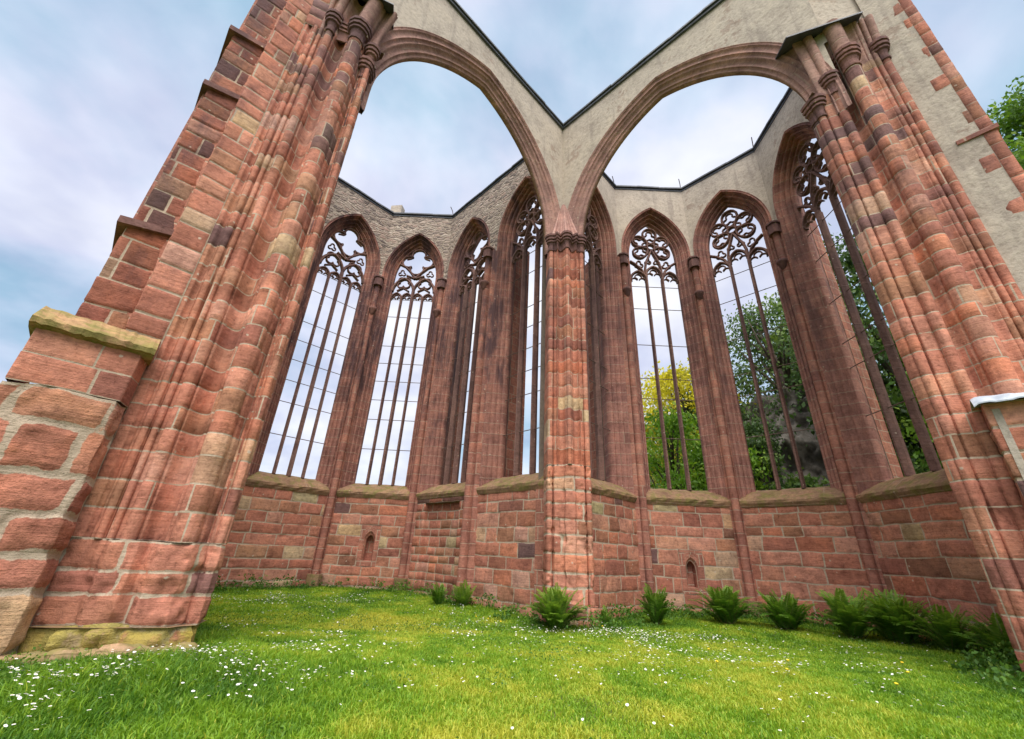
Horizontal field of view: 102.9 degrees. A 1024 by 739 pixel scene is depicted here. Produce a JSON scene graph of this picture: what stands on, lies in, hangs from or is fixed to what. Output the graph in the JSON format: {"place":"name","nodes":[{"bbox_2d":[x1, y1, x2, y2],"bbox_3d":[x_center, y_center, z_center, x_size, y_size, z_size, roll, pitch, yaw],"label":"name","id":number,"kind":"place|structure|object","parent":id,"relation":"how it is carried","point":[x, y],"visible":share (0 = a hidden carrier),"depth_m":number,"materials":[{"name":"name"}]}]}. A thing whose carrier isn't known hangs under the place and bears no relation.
{"place":"outdoors","nodes":[
{"label":"outdoors","id":0,"kind":"place"},
{"bbox_2d":[0,0,1023,485],"label":"sky","id":1,"kind":"structure","parent":0,"point":[96,96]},
{"bbox_2d":[0,585,1023,738],"bbox_3d":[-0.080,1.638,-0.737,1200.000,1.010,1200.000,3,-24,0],"label":"ground","id":2,"kind":"structure","parent":0,"point":[574,700],"depth_m":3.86,"materials":[{"name":"plant"}]},
{"bbox_2d":[428,582,449,603],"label":"fern","id":3,"kind":"object","parent":2,"relation":"on","point":[438,596],"visible":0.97,"depth_m":11.67,"materials":[{"name":"green plant"}]},
{"bbox_2d":[449,580,477,605],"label":"fern","id":4,"kind":"object","parent":2,"relation":"on","point":[463,598],"visible":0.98,"depth_m":11.41,"materials":[{"name":"green plant"}]},
{"bbox_2d":[0,589,1015,736],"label":"daisies","id":5,"kind":"object","parent":2,"relation":"on","point":[118,657],"visible":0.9,"depth_m":5.20,"materials":[{"name":"white plant"}]},
{"bbox_2d":[0,0,1023,671],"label":"chapel ruin","id":6,"kind":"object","parent":2,"relation":"on","point":[144,502],"visible":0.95,"depth_m":10.52,"materials":[{"name":"stone"}]},
{"bbox_2d":[245,214,380,495],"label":"window","id":7,"kind":"structure","parent":6,"relation":"in","point":[356,223],"depth_m":17.50,"materials":[{"name":"stone"}]},
{"bbox_2d":[336,233,443,499],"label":"window","id":8,"kind":"structure","parent":6,"relation":"in","point":[419,242],"depth_m":18.55,"materials":[{"name":"stone"}]},
{"bbox_2d":[416,217,489,499],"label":"window","id":9,"kind":"structure","parent":6,"relation":"in","point":[440,432],"depth_m":17.64,"materials":[{"name":"stone"}]},
{"bbox_2d":[476,176,550,494],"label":"window","id":10,"kind":"structure","parent":6,"relation":"in","point":[493,479],"depth_m":15.35,"materials":[{"name":"stone"}]},
{"bbox_2d":[584,187,636,501],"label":"window","id":11,"kind":"structure","parent":6,"relation":"in","point":[599,230],"depth_m":15.46,"materials":[{"name":"stone"}]},
{"bbox_2d":[621,207,730,507],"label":"window","id":12,"kind":"structure","parent":6,"relation":"in","point":[656,222],"depth_m":16.37,"materials":[{"name":"stone"}]},
{"bbox_2d":[693,190,846,507],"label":"window","id":13,"kind":"structure","parent":6,"relation":"in","point":[751,206],"depth_m":15.26,"materials":[{"name":"stone"}]},
{"bbox_2d":[772,122,951,502],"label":"window","id":14,"kind":"structure","parent":6,"relation":"in","point":[874,480],"depth_m":12.77,"materials":[{"name":"stone"}]},
{"bbox_2d":[969,392,1023,410],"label":"ledge","id":15,"kind":"object","parent":6,"relation":"on","point":[976,402],"visible":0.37,"depth_m":5.92,"materials":[{"name":"white stone"}]},
{"bbox_2d":[0,591,1023,738],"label":"clover","id":16,"kind":"object","parent":2,"relation":"on","point":[166,695],"visible":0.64,"depth_m":5.80,"materials":[{"name":"green plant"}]},
{"bbox_2d":[524,582,590,630],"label":"fern","id":17,"kind":"object","parent":2,"relation":"on","point":[553,609],"visible":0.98,"depth_m":8.62,"materials":[{"name":"green plant"}]},
{"bbox_2d":[600,605,615,624],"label":"fern","id":18,"kind":"object","parent":2,"relation":"on","point":[605,619],"visible":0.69,"depth_m":9.24,"materials":[{"name":"green plant"}]},
{"bbox_2d":[215,573,1023,697],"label":"weeds","id":19,"kind":"object","parent":2,"relation":"on","point":[998,668],"visible":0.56,"depth_m":9.35,"materials":[{"name":"green plant"}]},
{"bbox_2d":[637,583,676,625],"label":"fern","id":20,"kind":"object","parent":2,"relation":"on","point":[656,609],"visible":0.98,"depth_m":10.04,"materials":[{"name":"green plant"}]},
{"bbox_2d":[643,401,755,490],"bbox_3d":[7.757,6.501,19.735,7.890,9.889,7.131,-17,-31,36],"label":"bush","id":21,"kind":"object","parent":2,"relation":"on","point":[675,469],"visible":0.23,"depth_m":20.04,"materials":[{"name":"green plant"}]},
{"bbox_2d":[686,585,759,623],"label":"fern","id":22,"kind":"object","parent":2,"relation":"on","point":[724,602],"visible":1,"depth_m":10.64,"materials":[{"name":"green plant"}]},
{"bbox_2d":[688,436,785,490],"bbox_3d":[11.079,6.757,20.115,5.293,7.991,5.258,3,-24,0],"label":"bush","id":23,"kind":"object","parent":2,"relation":"on","point":[754,463],"visible":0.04,"depth_m":20.28,"materials":[{"name":"green plant"}]},
{"bbox_2d":[750,589,824,629],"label":"fern","id":24,"kind":"object","parent":2,"relation":"on","point":[787,614],"visible":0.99,"depth_m":10.10,"materials":[{"name":"green plant"}]},
{"bbox_2d":[763,466,828,489],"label":"bush","id":25,"kind":"object","parent":2,"relation":"on","point":[791,482],"visible":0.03,"depth_m":17.67,"materials":[{"name":"green plant"}]},
{"bbox_2d":[815,588,882,639],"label":"fern","id":26,"kind":"object","parent":2,"relation":"on","point":[846,616],"visible":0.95,"depth_m":9.44,"materials":[{"name":"green plant"}]},
{"bbox_2d":[858,587,935,643],"bbox_3d":[8.659,5.556,9.165,1.736,1.080,1.686,-5,-25,17],"label":"fern","id":27,"kind":"object","parent":2,"relation":"on","point":[893,617],"visible":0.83,"depth_m":8.97,"materials":[{"name":"green plant"}]},
{"bbox_2d":[903,604,990,651],"bbox_3d":[8.904,5.290,8.340,1.386,0.882,1.593,16,-27,-27],"label":"fern","id":28,"kind":"object","parent":2,"relation":"on","point":[942,624],"visible":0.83,"depth_m":8.23,"materials":[{"name":"green plant"}]},
{"bbox_2d":[949,609,1017,660],"bbox_3d":[8.502,4.593,6.985,1.473,0.869,1.485,3,-24,0],"label":"fern","id":29,"kind":"object","parent":2,"relation":"on","point":[986,634],"visible":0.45,"depth_m":7.04,"materials":[{"name":"green plant"}]},
{"bbox_2d":[986,76,1023,169],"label":"broadleaf tree","id":30,"kind":"object","parent":2,"relation":"on","point":[1013,114],"visible":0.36,"depth_m":12.49,"materials":[{"name":"green plant"}]},
{"bbox_2d":[684,288,875,422],"bbox_3d":[17.526,2.302,25.384,10.694,15.929,9.998,3,-24,0],"label":"tree","id":31,"kind":"object","parent":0,"point":[787,375],"visible":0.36,"depth_m":27.04,"materials":[{"name":"green plant"}]},
{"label":"hillside","id":32,"kind":"structure","parent":0,"visible":0},
{"bbox_2d":[640,357,755,489],"bbox_3d":[11.787,5.200,27.875,9.827,13.177,9.288,-18,-31,38],"label":"laburnum tree","id":33,"kind":"object","parent":32,"relation":"on","point":[683,387],"visible":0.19,"depth_m":28.00,"materials":[{"name":"yellow plant"}]},
{"bbox_2d":[652,391,744,488],"bbox_3d":[14.118,5.282,27.948,7.720,10.389,7.625,3,-24,0],"label":"dark tree","id":34,"kind":"object","parent":32,"relation":"on","point":[689,411],"visible":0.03,"depth_m":28.91,"materials":[{"name":"green plant"}]},
{"bbox_2d":[740,386,829,489],"bbox_3d":[17.789,5.807,22.025,9.590,10.413,10.457,-17,-31,37],"label":"rock outcrop","id":35,"kind":"object","parent":32,"relation":"on","point":[811,458],"visible":0.09,"depth_m":22.20,"materials":[{"name":"grey stone"}]},
{"bbox_2d":[743,417,791,489],"bbox_3d":[12.849,6.230,20.842,4.100,7.720,4.339,3,-24,0],"label":"bush","id":36,"kind":"object","parent":35,"relation":"on","point":[754,429],"visible":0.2,"depth_m":21.08,"materials":[{"name":"green plant"}]},
{"bbox_2d":[869,369,925,463],"bbox_3d":[16.933,4.163,18.309,3.995,8.728,4.354,3,-24,0],"label":"bush","id":37,"kind":"object","parent":35,"relation":"on","point":[907,443],"visible":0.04,"depth_m":18.04,"materials":[{"name":"green plant"}]},
{"bbox_2d":[739,317,918,448],"bbox_3d":[21.891,0.880,27.470,10.024,12.777,11.401,3,-24,0],"label":"dark tree","id":38,"kind":"object","parent":32,"relation":"on","point":[797,364],"visible":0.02,"depth_m":28.02,"materials":[{"name":"green plant"}]},
{"bbox_2d":[763,223,939,458],"bbox_3d":[19.315,-0.272,19.372,10.103,16.016,10.955,19,-29,-32],"label":"dark tree","id":39,"kind":"object","parent":32,"relation":"on","point":[847,264],"visible":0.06,"depth_m":20.07,"materials":[{"name":"green plant"}]},
{"bbox_2d":[829,451,943,485],"bbox_3d":[15.275,5.580,15.419,5.058,5.246,5.244,3,-24,0],"label":"bush","id":40,"kind":"object","parent":32,"relation":"on","point":[916,468],"visible":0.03,"depth_m":15.27,"materials":[{"name":"green plant"}]},
{"bbox_2d":[877,333,942,471],"bbox_3d":[17.940,0.901,14.955,7.571,12.099,8.423,17,-28,-28],"label":"broadleaf tree","id":41,"kind":"object","parent":32,"relation":"on","point":[910,429],"visible":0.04,"depth_m":16.01,"materials":[{"name":"green plant"}]}
]}

